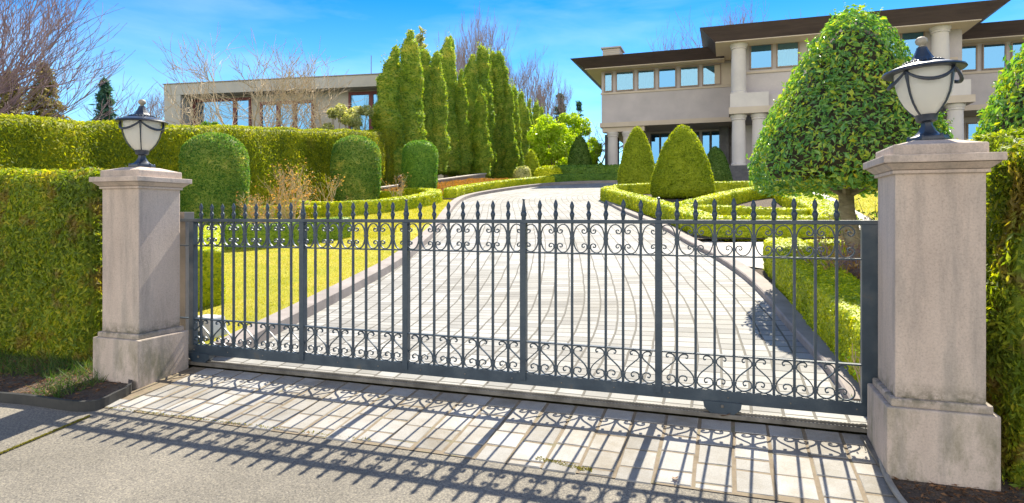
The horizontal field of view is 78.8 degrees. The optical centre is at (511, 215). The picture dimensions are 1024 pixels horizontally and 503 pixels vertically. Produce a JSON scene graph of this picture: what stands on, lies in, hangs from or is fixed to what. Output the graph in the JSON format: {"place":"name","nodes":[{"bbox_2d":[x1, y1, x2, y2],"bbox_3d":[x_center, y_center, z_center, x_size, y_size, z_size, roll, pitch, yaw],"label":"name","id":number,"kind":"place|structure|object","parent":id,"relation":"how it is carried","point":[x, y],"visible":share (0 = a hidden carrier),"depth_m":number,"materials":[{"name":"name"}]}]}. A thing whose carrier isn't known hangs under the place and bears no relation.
{"place":"outdoors","nodes":[
{"label":"outdoors","id":0,"kind":"place"},
{"bbox_2d":[198,201,446,344],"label":"lawn","id":1,"kind":"structure","parent":0,"point":[275,294],"depth_m":10.96,"materials":[{"name":"plant"}]},
{"bbox_2d":[198,225,225,307],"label":"box hedge","id":2,"kind":"object","parent":1,"relation":"on","point":[216,274],"visible":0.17,"depth_m":8.63,"materials":[{"name":"green plant"}]},
{"bbox_2d":[198,314,227,339],"bbox_3d":[-3.478,1.322,7.137,0.340,0.340,0.288,0,0,25],"label":"gate motor","id":3,"kind":"object","parent":1,"relation":"on","point":[215,328],"visible":0.27,"depth_m":7.05,"materials":[{"name":"white paint"}]},
{"bbox_2d":[178,131,250,225],"bbox_3d":[-8.573,-0.883,17.986,1.897,3.063,1.900,0,0,19],"label":"topiary","id":4,"kind":"object","parent":1,"relation":"on","point":[214,167],"visible":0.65,"depth_m":17.29,"materials":[{"name":"green leaf"},{"name":"twig"}]},
{"bbox_2d":[236,191,280,223],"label":"shrub","id":5,"kind":"object","parent":1,"relation":"on","point":[249,208],"visible":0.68,"depth_m":17.67,"materials":[{"name":"brown plant"}]},
{"bbox_2d":[214,216,350,249],"bbox_3d":[-5.733,0.478,14.636,3.836,0.920,1.259,0,0,-19],"label":"box hedge","id":6,"kind":"object","parent":1,"relation":"on","point":[333,235],"visible":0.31,"depth_m":14.28,"materials":[{"name":"green plant"}]},
{"bbox_2d":[251,159,316,218],"bbox_3d":[-7.046,-0.693,19.443,2.020,2.280,2.560,0,0,-25],"label":"shrub","id":7,"kind":"object","parent":1,"relation":"on","point":[296,199],"visible":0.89,"depth_m":19.49,"materials":[{"name":"brown plant"}]},
{"bbox_2d":[248,205,323,217],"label":"box hedge","id":8,"kind":"object","parent":1,"relation":"on","point":[320,210],"visible":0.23,"depth_m":20.97,"materials":[{"name":"green plant"}]},
{"bbox_2d":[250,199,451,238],"bbox_3d":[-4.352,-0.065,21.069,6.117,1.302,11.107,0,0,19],"label":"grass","id":9,"kind":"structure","parent":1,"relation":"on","point":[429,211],"depth_m":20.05,"materials":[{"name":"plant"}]},
{"bbox_2d":[329,134,381,201],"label":"topiary","id":10,"kind":"object","parent":1,"relation":"on","point":[355,161],"visible":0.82,"depth_m":26.27,"materials":[{"name":"green leaves"}]},
{"bbox_2d":[0,403,784,502],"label":"street","id":11,"kind":"structure","parent":0,"point":[104,455],"depth_m":4.21,"materials":[{"name":"asphalt"}]},
{"bbox_2d":[0,0,1023,164],"label":"sky","id":12,"kind":"structure","parent":0,"point":[353,30],"materials":[{"name":"blue"}]},
{"bbox_2d":[188,196,867,500],"bbox_3d":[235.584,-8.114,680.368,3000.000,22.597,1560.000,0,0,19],"label":"ground","id":13,"kind":"structure","parent":0,"point":[722,419],"depth_m":5.35,"materials":[{"name":"concrete"}]},
{"bbox_2d":[0,71,28,115],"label":"conifer","id":14,"kind":"object","parent":13,"relation":"on","point":[6,98],"visible":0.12,"depth_m":56.45,"materials":[{"name":"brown plant"}]},
{"bbox_2d":[12,60,71,118],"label":"conifer","id":15,"kind":"object","parent":13,"relation":"on","point":[33,104],"visible":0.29,"depth_m":54.57,"materials":[{"name":"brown plant"}]},
{"bbox_2d":[0,166,108,362],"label":"hedge","id":16,"kind":"object","parent":13,"relation":"on","point":[51,259],"visible":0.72,"depth_m":6.70,"materials":[{"name":"plant"}]},
{"bbox_2d":[0,353,127,399],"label":"soil bed","id":17,"kind":"object","parent":13,"relation":"on","point":[104,391],"visible":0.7,"depth_m":5.91,"materials":[{"name":"soil"}]},
{"bbox_2d":[0,345,107,397],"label":"weeds","id":18,"kind":"object","parent":17,"relation":"on","point":[49,375],"visible":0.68,"depth_m":6.24,"materials":[{"name":"plant"}]},
{"bbox_2d":[0,356,120,399],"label":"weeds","id":19,"kind":"object","parent":17,"relation":"on","point":[87,369],"visible":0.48,"depth_m":5.96,"materials":[{"name":"brown plant"}]},
{"bbox_2d":[0,379,131,411],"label":"bed edging","id":20,"kind":"object","parent":13,"relation":"on","point":[59,403],"visible":0.65,"depth_m":5.48,"materials":[{"name":"concrete"}]},
{"bbox_2d":[0,0,178,120],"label":"bare tree","id":21,"kind":"object","parent":13,"relation":"on","point":[16,75],"visible":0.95,"depth_m":18.43,"materials":[{"name":"brown plant"}]},
{"bbox_2d":[88,75,118,120],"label":"conifer","id":22,"kind":"object","parent":13,"relation":"on","point":[105,89],"visible":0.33,"depth_m":61.64,"materials":[{"name":"green plant"}]},
{"bbox_2d":[89,167,191,388],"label":"gate pillar","id":23,"kind":"structure","parent":13,"relation":"on","point":[140,340],"depth_m":6.00,"materials":[{"name":"stone"}]},
{"bbox_2d":[114,99,168,167],"bbox_3d":[-3.680,-0.812,6.203,0.468,0.684,0.468,0,0,19],"label":"gate lamp","id":24,"kind":"object","parent":23,"relation":"on","point":[142,129],"visible":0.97,"depth_m":6.12,"materials":[{"name":"metal"},{"name":"frosted glass"},{"name":"dark grey paint"}]},
{"bbox_2d":[0,113,385,205],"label":"hedge","id":25,"kind":"object","parent":13,"relation":"on","point":[35,142],"visible":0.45,"depth_m":20.17,"materials":[{"name":"plant"}]},
{"bbox_2d":[151,37,317,126],"bbox_3d":[-14.420,-4.698,32.929,8.119,8.484,8.807,0,0,-26],"label":"bare tree","id":26,"kind":"object","parent":13,"relation":"on","point":[202,114],"visible":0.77,"depth_m":33.14,"materials":[{"name":"plant"}]},
{"bbox_2d":[155,29,360,128],"bbox_3d":[-13.162,-5.484,34.422,10.037,9.755,9.845,0,0,19],"label":"bare tree","id":27,"kind":"object","parent":13,"relation":"on","point":[261,80],"visible":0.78,"depth_m":33.20,"materials":[{"name":"plant"}]},
{"bbox_2d":[201,39,336,128],"bbox_3d":[-12.901,-5.075,33.424,6.786,8.688,8.812,0,0,19],"label":"bare tree","id":28,"kind":"object","parent":13,"relation":"on","point":[298,93],"visible":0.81,"depth_m":32.55,"materials":[{"name":"plant"}]},
{"bbox_2d":[162,55,456,178],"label":"modern house","id":29,"kind":"structure","parent":13,"relation":"on","point":[362,88],"depth_m":41.13,"materials":[{"name":"concrete"}]},
{"bbox_2d":[193,97,251,125],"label":"window","id":30,"kind":"structure","parent":29,"relation":"in","point":[244,102],"depth_m":42.25,"materials":[{"name":"blue glass"}]},
{"bbox_2d":[260,100,313,128],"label":"window","id":31,"kind":"structure","parent":29,"relation":"in","point":[302,126],"depth_m":41.36,"materials":[{"name":"blue glass"}]},
{"bbox_2d":[348,91,377,129],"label":"window","id":32,"kind":"structure","parent":29,"relation":"in","point":[367,98],"depth_m":40.28,"materials":[{"name":"blue glass"}]},
{"bbox_2d":[286,187,442,215],"bbox_3d":[-4.904,-0.538,24.439,4.275,1.474,7.529,0,0,33],"label":"box hedge","id":33,"kind":"object","parent":13,"relation":"on","point":[415,197],"visible":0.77,"depth_m":21.81,"materials":[{"name":"green plant"}]},
{"bbox_2d":[214,180,617,356],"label":"kerb","id":34,"kind":"structure","parent":13,"relation":"on","point":[359,281],"depth_m":9.79,"materials":[{"name":"concrete"}]},
{"bbox_2d":[380,173,486,190],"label":"retaining wall","id":35,"kind":"structure","parent":13,"relation":"on","point":[476,176],"depth_m":38.47,"materials":[{"name":"stone"}]},
{"bbox_2d":[430,11,489,77],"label":"bare tree","id":36,"kind":"object","parent":13,"relation":"on","point":[466,48],"visible":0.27,"depth_m":59.97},
{"bbox_2d":[454,3,518,76],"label":"bare tree","id":37,"kind":"object","parent":13,"relation":"on","point":[479,40],"visible":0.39,"depth_m":58.69,"materials":[{"name":"plant"}]},
{"bbox_2d":[488,45,498,178],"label":"conifer","id":38,"kind":"object","parent":13,"relation":"on","point":[491,75],"visible":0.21,"depth_m":49.46,"materials":[{"name":"green plant"}]},
{"bbox_2d":[492,49,509,179],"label":"conifer","id":39,"kind":"object","parent":13,"relation":"on","point":[500,70],"visible":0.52,"depth_m":49.40,"materials":[{"name":"green plant"}]},
{"bbox_2d":[455,24,546,90],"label":"bare tree","id":40,"kind":"object","parent":13,"relation":"on","point":[495,52],"visible":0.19,"depth_m":63.28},
{"bbox_2d":[104,367,899,502],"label":"driveway apron","id":41,"kind":"object","parent":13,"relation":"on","point":[761,484],"visible":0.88,"depth_m":4.61,"materials":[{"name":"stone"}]},
{"bbox_2d":[188,358,866,432],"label":"gate track","id":42,"kind":"structure","parent":41,"relation":"on","point":[795,421],"depth_m":5.17,"materials":[{"name":"metal"}]},
{"bbox_2d":[180,197,877,416],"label":"driveway gate","id":43,"kind":"structure","parent":42,"relation":"on","point":[720,400],"depth_m":5.26,"materials":[{"name":"metal"}]},
{"bbox_2d":[500,74,519,178],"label":"conifer","id":44,"kind":"object","parent":13,"relation":"on","point":[511,159],"visible":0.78,"depth_m":49.52,"materials":[{"name":"green plant"}]},
{"bbox_2d":[512,82,523,166],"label":"conifer","id":45,"kind":"object","parent":13,"relation":"on","point":[518,129],"visible":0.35,"depth_m":51.58,"materials":[{"name":"green plant"}]},
{"bbox_2d":[517,89,531,163],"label":"conifer","id":46,"kind":"object","parent":13,"relation":"on","point":[525,124],"visible":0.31,"depth_m":54.52,"materials":[{"name":"green plant"}]},
{"bbox_2d":[506,55,545,107],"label":"bare tree","id":47,"kind":"object","parent":13,"relation":"on","point":[524,83],"visible":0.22,"depth_m":63.92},
{"bbox_2d":[513,57,556,114],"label":"bare tree","id":48,"kind":"object","parent":13,"relation":"on","point":[538,91],"visible":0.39,"depth_m":67.01,"materials":[{"name":"plant"}]},
{"bbox_2d":[509,64,565,120],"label":"bare tree","id":49,"kind":"object","parent":13,"relation":"on","point":[548,101],"visible":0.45,"depth_m":69.50,"materials":[{"name":"plant"}]},
{"bbox_2d":[530,79,572,122],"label":"bare tree","id":50,"kind":"object","parent":13,"relation":"on","point":[565,104],"visible":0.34,"depth_m":71.10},
{"bbox_2d":[558,111,597,164],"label":"shrub","id":51,"kind":"object","parent":13,"relation":"on","point":[578,122],"visible":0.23,"depth_m":49.13,"materials":[{"name":"green plant"}]},
{"bbox_2d":[617,126,654,184],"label":"topiary","id":52,"kind":"object","parent":13,"relation":"on","point":[637,164],"visible":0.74,"depth_m":30.23,"materials":[{"name":"green plant"}]},
{"bbox_2d":[647,0,754,50],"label":"bare tree","id":53,"kind":"object","parent":13,"relation":"on","point":[671,48],"visible":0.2,"depth_m":59.54,"materials":[{"name":"plant"}]},
{"bbox_2d":[600,185,834,240],"bbox_3d":[4.386,-0.340,19.407,2.648,1.836,13.506,0,0,-11],"label":"box hedge","id":54,"kind":"object","parent":13,"relation":"on","point":[613,194],"visible":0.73,"depth_m":13.84,"materials":[{"name":"green plant"}]},
{"bbox_2d":[707,146,732,181],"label":"topiary","id":55,"kind":"object","parent":13,"relation":"on","point":[720,168],"visible":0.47,"depth_m":30.97,"materials":[{"name":"green plant"}]},
{"bbox_2d":[607,201,859,400],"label":"kerb","id":56,"kind":"structure","parent":13,"relation":"on","point":[784,314],"depth_m":7.47,"materials":[{"name":"concrete"}]},
{"bbox_2d":[630,194,843,238],"bbox_3d":[8.557,-0.296,19.611,12.661,1.621,14.736,0,0,19],"label":"planting bed","id":57,"kind":"object","parent":13,"relation":"on","point":[766,202],"visible":0.07,"depth_m":20.07,"materials":[{"name":"soil"}]},
{"bbox_2d":[650,124,715,198],"bbox_3d":[6.612,-2.046,24.169,2.540,3.010,2.563,0,0,19],"label":"topiary","id":58,"kind":"object","parent":57,"relation":"on","point":[682,167],"visible":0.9,"depth_m":23.38,"materials":[{"name":"green plant"}]},
{"bbox_2d":[613,180,777,193],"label":"box hedge","id":59,"kind":"object","parent":57,"relation":"on","point":[644,188],"visible":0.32,"depth_m":26.07,"materials":[{"name":"green plant"}]},
{"bbox_2d":[671,186,771,205],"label":"box hedge","id":60,"kind":"object","parent":57,"relation":"on","point":[741,195],"visible":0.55,"depth_m":20.23,"materials":[{"name":"green plant"}]},
{"bbox_2d":[680,204,810,215],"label":"box hedge","id":61,"kind":"object","parent":57,"relation":"on","point":[740,210],"visible":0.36,"depth_m":15.36,"materials":[{"name":"green plant"}]},
{"bbox_2d":[772,191,857,231],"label":"box hedge","id":62,"kind":"object","parent":57,"relation":"on","point":[824,206],"visible":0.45,"depth_m":16.35,"materials":[{"name":"green plant"}]},
{"bbox_2d":[755,269,786,297],"bbox_3d":[5.148,1.165,6.736,4.679,0.627,5.700,0,0,19],"label":"planting bed","id":63,"kind":"object","parent":13,"relation":"on","point":[761,272],"depth_m":9.60,"materials":[{"name":"soil"}]},
{"bbox_2d":[762,237,859,382],"bbox_3d":[3.696,0.937,7.426,0.656,1.189,5.151,0,0,13],"label":"box hedge","id":64,"kind":"object","parent":63,"relation":"on","point":[848,301],"visible":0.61,"depth_m":6.70,"materials":[{"name":"green plant"}]},
{"bbox_2d":[796,230,859,278],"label":"shrub","id":65,"kind":"object","parent":63,"relation":"on","point":[848,266],"visible":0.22,"depth_m":7.58,"materials":[{"name":"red plant"}]},
{"bbox_2d":[799,198,877,254],"bbox_3d":[5.182,0.446,8.677,1.524,1.387,1.766,0,0,-31],"label":"shrub","id":66,"kind":"object","parent":63,"relation":"on","point":[840,226],"visible":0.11,"depth_m":8.88,"materials":[{"name":"green plant"}]},
{"bbox_2d":[745,2,958,279],"bbox_3d":[4.601,-0.895,8.567,2.616,4.129,2.605,0,0,19],"label":"laurel tree","id":67,"kind":"object","parent":63,"relation":"on","point":[838,121],"visible":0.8,"depth_m":8.01,"materials":[{"name":"green plant"}]},
{"bbox_2d":[972,38,1023,139],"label":"laurel tree","id":68,"kind":"object","parent":63,"relation":"on","point":[1008,110],"visible":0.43,"depth_m":7.32,"materials":[{"name":"green plant"}]},
{"bbox_2d":[570,0,1023,180],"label":"villa","id":69,"kind":"object","parent":13,"relation":"on","point":[722,87],"visible":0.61,"depth_m":35.60,"materials":[{"name":"paint"}]},
{"bbox_2d":[616,70,633,90],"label":"window","id":70,"kind":"structure","parent":69,"relation":"in","point":[624,79],"depth_m":41.41,"materials":[{"name":"blue glass"}]},
{"bbox_2d":[637,69,654,89],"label":"window","id":71,"kind":"structure","parent":69,"relation":"in","point":[646,77],"depth_m":40.97,"materials":[{"name":"blue glass"}]},
{"bbox_2d":[658,67,675,88],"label":"window","id":72,"kind":"structure","parent":69,"relation":"in","point":[666,76],"depth_m":40.53,"materials":[{"name":"blue glass"}]},
{"bbox_2d":[680,65,698,86],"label":"window","id":73,"kind":"structure","parent":69,"relation":"in","point":[689,75],"depth_m":40.08,"materials":[{"name":"blue glass"}]},
{"bbox_2d":[702,64,720,85],"bbox_3d":[12.695,-8.925,39.642,1.142,1.310,0.087,0,0,19],"label":"window","id":74,"kind":"structure","parent":69,"relation":"in","point":[708,71],"depth_m":39.68,"materials":[{"name":"blue glass"}]},
{"bbox_2d":[750,44,772,69],"bbox_3d":[14.324,-9.120,35.840,1.210,1.420,0.087,0,0,19],"label":"window","id":75,"kind":"structure","parent":69,"relation":"in","point":[761,56],"depth_m":35.82,"materials":[{"name":"blue glass"}]},
{"bbox_2d":[776,42,798,67],"bbox_3d":[15.648,-9.120,35.381,1.197,1.420,0.087,0,0,19],"label":"window","id":76,"kind":"structure","parent":69,"relation":"in","point":[787,55],"depth_m":35.38,"materials":[{"name":"blue glass"}]},
{"bbox_2d":[900,31,924,57],"bbox_3d":[21.449,-9.120,33.372,1.130,1.420,0.087,0,0,19],"label":"window","id":77,"kind":"structure","parent":69,"relation":"in","point":[909,38],"depth_m":33.38,"materials":[{"name":"blue glass"}]},
{"bbox_2d":[962,44,977,70],"bbox_3d":[25.603,-8.855,35.172,1.082,1.450,0.087,0,0,19],"label":"window","id":78,"kind":"structure","parent":69,"relation":"in","point":[969,53],"depth_m":35.10,"materials":[{"name":"blue glass"}]},
{"bbox_2d":[982,42,1005,69],"bbox_3d":[26.862,-8.855,34.736,1.109,1.450,0.087,0,0,19],"label":"window","id":79,"kind":"structure","parent":69,"relation":"in","point":[993,54],"depth_m":34.74,"materials":[{"name":"blue glass"}]},
{"bbox_2d":[863,139,1006,490],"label":"gate pillar","id":80,"kind":"structure","parent":13,"relation":"on","point":[932,417],"depth_m":3.78,"materials":[{"name":"stone"}]},
{"bbox_2d":[881,36,967,141],"bbox_3d":[2.657,-0.811,4.015,0.468,0.684,0.468,-3,-2,19],"label":"gate lamp","id":81,"kind":"object","parent":80,"relation":"on","point":[923,81],"visible":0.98,"depth_m":3.92,"materials":[{"name":"dark painted metal"},{"name":"frosted glass"}]},
{"bbox_2d":[891,471,1023,502],"bbox_3d":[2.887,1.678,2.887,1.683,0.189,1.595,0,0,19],"label":"mulch","id":82,"kind":"object","parent":13,"relation":"on","point":[954,488],"visible":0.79,"depth_m":3.62,"materials":[{"name":"soil"}]},
{"bbox_2d":[878,458,907,502],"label":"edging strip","id":83,"kind":"object","parent":82,"relation":"on","point":[893,488],"visible":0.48,"depth_m":3.70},
{"bbox_2d":[986,134,1023,487],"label":"hedge","id":84,"kind":"object","parent":82,"relation":"on","point":[1005,289],"visible":0.77,"depth_m":3.79,"materials":[{"name":"plant"}]},
{"bbox_2d":[968,126,1023,151],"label":"hedge","id":85,"kind":"object","parent":13,"relation":"on","point":[995,140],"visible":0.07,"depth_m":4.29,"materials":[{"name":"plant"}]},
{"bbox_2d":[211,180,866,423],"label":"driveway","id":86,"kind":"structure","parent":0,"point":[580,196],"depth_m":8.08,"materials":[{"name":"stone"}]},
{"bbox_2d":[180,212,193,357],"bbox_3d":[-3.532,0.756,6.639,0.210,1.580,0.164,0,0,19],"label":"guide post","id":87,"kind":"object","parent":86,"relation":"on","point":[184,272],"visible":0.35,"depth_m":6.59,"materials":[{"name":"metal"}]},
{"bbox_2d":[705,242,763,267],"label":"path","id":88,"kind":"structure","parent":0,"point":[746,247],"depth_m":11.94,"materials":[{"name":"stone"}]},
{"bbox_2d":[830,191,877,219],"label":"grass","id":89,"kind":"structure","parent":0,"point":[863,201],"depth_m":19.04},
{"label":"planting bed","id":90,"kind":"structure","parent":0,"visible":0},
{"bbox_2d":[318,103,353,129],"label":"shrub","id":91,"kind":"object","parent":90,"relation":"on","point":[335,112],"visible":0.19,"depth_m":32.38,"materials":[{"name":"green plant"}]},
{"bbox_2d":[338,105,373,129],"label":"shrub","id":92,"kind":"object","parent":90,"relation":"on","point":[357,112],"visible":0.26,"depth_m":33.33,"materials":[{"name":"green plant"}]},
{"bbox_2d":[367,127,406,185],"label":"hedge","id":93,"kind":"object","parent":90,"relation":"on","point":[390,135],"visible":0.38,"depth_m":33.79,"materials":[{"name":"plant"}]},
{"bbox_2d":[369,52,406,176],"bbox_3d":[-6.939,-5.279,34.973,2.282,7.711,2.232,1,0,-7],"label":"conifer","id":94,"kind":"object","parent":90,"relation":"on","point":[387,113],"visible":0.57,"depth_m":34.53,"materials":[{"name":"green plant"}]},
{"bbox_2d":[397,29,426,142],"bbox_3d":[-5.974,-6.212,36.433,2.273,9.373,2.411,0,0,-5],"label":"conifer","id":95,"kind":"object","parent":90,"relation":"on","point":[411,78],"visible":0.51,"depth_m":35.98,"materials":[{"name":"green plant"}]},
{"bbox_2d":[401,140,438,188],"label":"topiary","id":96,"kind":"object","parent":90,"relation":"on","point":[419,162],"visible":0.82,"depth_m":28.59,"materials":[{"name":"green plant"}]},
{"bbox_2d":[420,46,434,144],"bbox_3d":[-5.388,-6.162,38.446,1.531,8.735,1.617,0,0,-1],"label":"conifer","id":97,"kind":"object","parent":90,"relation":"on","point":[426,58],"visible":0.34,"depth_m":38.19,"materials":[{"name":"green plant"}]},
{"bbox_2d":[430,45,450,178],"bbox_3d":[-4.766,-6.321,39.376,1.927,8.813,1.890,1,0,-12],"label":"conifer","id":98,"kind":"object","parent":90,"relation":"on","point":[440,111],"visible":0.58,"depth_m":38.97,"materials":[{"name":"green plant"}]},
{"bbox_2d":[382,178,512,194],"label":"ground cover","id":99,"kind":"object","parent":90,"relation":"on","point":[442,184],"visible":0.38,"depth_m":34.08,"materials":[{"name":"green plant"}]},
{"bbox_2d":[440,36,461,177],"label":"conifer","id":100,"kind":"object","parent":90,"relation":"on","point":[448,62],"visible":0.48,"depth_m":41.60,"materials":[{"name":"green plant"}]},
{"bbox_2d":[454,68,472,175],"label":"conifer","id":101,"kind":"object","parent":90,"relation":"on","point":[461,107],"visible":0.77,"depth_m":42.66,"materials":[{"name":"green plant"}]},
{"bbox_2d":[463,53,479,174],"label":"conifer","id":102,"kind":"object","parent":90,"relation":"on","point":[471,75],"visible":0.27,"depth_m":45.53,"materials":[{"name":"green plant"}]},
{"bbox_2d":[471,85,493,176],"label":"conifer","id":103,"kind":"object","parent":90,"relation":"on","point":[483,152],"visible":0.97,"depth_m":43.10,"materials":[{"name":"green plant"}]},
{"bbox_2d":[474,41,497,178],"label":"conifer","id":104,"kind":"object","parent":90,"relation":"on","point":[482,57],"visible":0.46,"depth_m":46.63,"materials":[{"name":"green plant"}]},
{"bbox_2d":[443,175,554,199],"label":"box hedge","id":105,"kind":"object","parent":90,"relation":"on","point":[455,191],"visible":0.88,"depth_m":32.10,"materials":[{"name":"green plant"}]},
{"bbox_2d":[524,149,539,176],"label":"topiary","id":106,"kind":"object","parent":90,"relation":"on","point":[531,162],"visible":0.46,"depth_m":39.15,"materials":[{"name":"green plant"}]},
{"bbox_2d":[533,164,562,176],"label":"shrub","id":107,"kind":"object","parent":90,"relation":"on","point":[546,170],"visible":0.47,"depth_m":37.81,"materials":[{"name":"green plant"}]},
{"bbox_2d":[526,114,576,166],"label":"shrub","id":108,"kind":"object","parent":90,"relation":"on","point":[546,138],"visible":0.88,"depth_m":43.84,"materials":[{"name":"green plant"}]},
{"bbox_2d":[567,135,591,165],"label":"topiary","id":109,"kind":"object","parent":90,"relation":"on","point":[579,153],"visible":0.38,"depth_m":41.00,"materials":[{"name":"green plant"}]},
{"bbox_2d":[550,173,617,181],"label":"box hedge","id":110,"kind":"object","parent":90,"relation":"on","point":[582,177],"visible":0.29,"depth_m":37.18,"materials":[{"name":"green plant"}]},
{"bbox_2d":[556,163,655,173],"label":"hedge","id":111,"kind":"object","parent":90,"relation":"on","point":[589,168],"visible":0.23,"depth_m":38.28,"materials":[{"name":"green plant"}]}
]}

